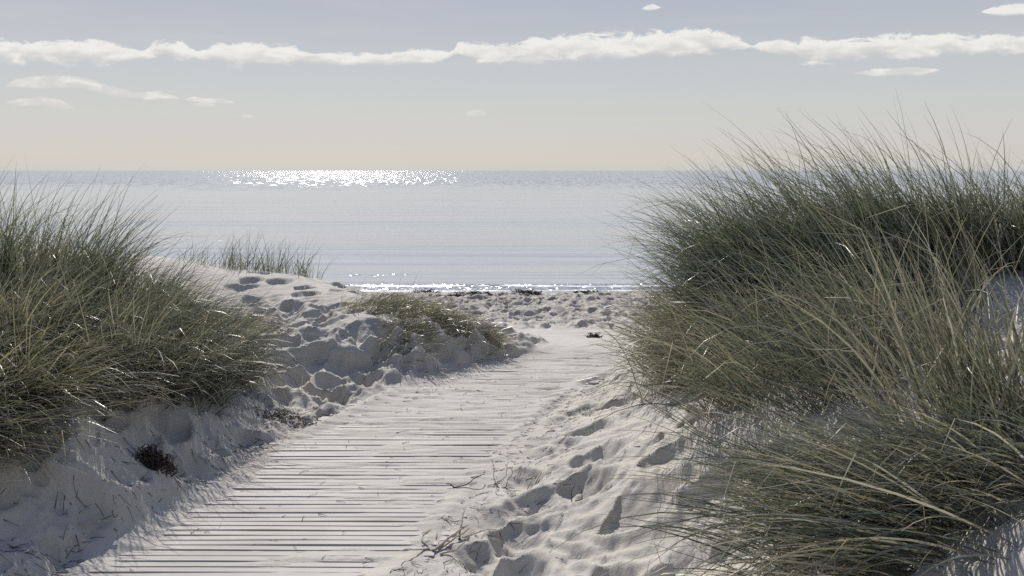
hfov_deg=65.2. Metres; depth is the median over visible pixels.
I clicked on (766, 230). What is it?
grass clump
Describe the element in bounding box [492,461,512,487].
twig
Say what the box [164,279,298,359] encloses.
grass clump
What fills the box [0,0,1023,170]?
sky
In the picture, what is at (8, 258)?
grass clump
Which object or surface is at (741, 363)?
grass clump
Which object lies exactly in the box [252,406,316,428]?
seaweed patch
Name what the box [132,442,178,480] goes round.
seaweed clump
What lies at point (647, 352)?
grass clump
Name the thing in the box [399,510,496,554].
driftwood
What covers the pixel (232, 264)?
grass clump
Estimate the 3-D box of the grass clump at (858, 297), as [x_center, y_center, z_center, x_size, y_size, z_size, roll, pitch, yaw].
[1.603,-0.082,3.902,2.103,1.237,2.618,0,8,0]
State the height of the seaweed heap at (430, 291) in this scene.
0.201 m
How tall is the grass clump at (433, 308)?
0.756 m
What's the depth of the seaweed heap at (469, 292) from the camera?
23.02 m
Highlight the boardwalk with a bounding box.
[55,359,615,575]
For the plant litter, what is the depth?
4.04 m
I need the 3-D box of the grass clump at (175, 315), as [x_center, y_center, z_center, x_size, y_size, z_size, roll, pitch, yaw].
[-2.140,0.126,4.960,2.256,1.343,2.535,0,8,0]
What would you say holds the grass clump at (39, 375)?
on the sand
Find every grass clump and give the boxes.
[0,159,197,310]
[0,210,327,437]
[0,262,213,499]
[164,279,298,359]
[178,230,340,278]
[323,279,531,379]
[549,275,1023,575]
[558,200,928,442]
[565,228,865,412]
[576,99,1023,327]
[624,149,1023,395]
[732,159,1023,453]
[862,141,1023,277]
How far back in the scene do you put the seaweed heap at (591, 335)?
11.99 m
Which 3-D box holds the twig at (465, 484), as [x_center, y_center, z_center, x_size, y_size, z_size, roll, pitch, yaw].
[-0.223,0.956,3.953,0.197,0.051,0.062,-3,9,-17]
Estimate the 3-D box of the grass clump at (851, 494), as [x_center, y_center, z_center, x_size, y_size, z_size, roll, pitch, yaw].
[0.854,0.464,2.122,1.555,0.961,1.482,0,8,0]
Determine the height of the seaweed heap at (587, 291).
0.270 m
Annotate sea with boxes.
[0,171,1023,290]
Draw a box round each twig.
[78,518,120,524]
[446,474,484,487]
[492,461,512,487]
[571,483,582,501]
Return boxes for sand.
[0,248,1023,575]
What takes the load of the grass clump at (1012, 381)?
on the sand
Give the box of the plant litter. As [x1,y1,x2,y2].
[0,317,683,575]
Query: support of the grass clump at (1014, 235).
on the sand
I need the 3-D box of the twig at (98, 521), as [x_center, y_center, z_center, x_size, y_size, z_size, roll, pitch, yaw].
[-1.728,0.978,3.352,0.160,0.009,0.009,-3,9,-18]
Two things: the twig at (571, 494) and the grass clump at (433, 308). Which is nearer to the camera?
the twig at (571, 494)
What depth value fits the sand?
4.01 m
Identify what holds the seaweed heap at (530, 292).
on the sand
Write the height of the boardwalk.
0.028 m
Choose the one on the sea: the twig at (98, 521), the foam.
the foam
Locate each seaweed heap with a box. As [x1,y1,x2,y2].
[413,288,441,292]
[444,290,493,296]
[510,288,541,294]
[565,289,598,293]
[586,332,601,337]
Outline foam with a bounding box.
[345,284,675,290]

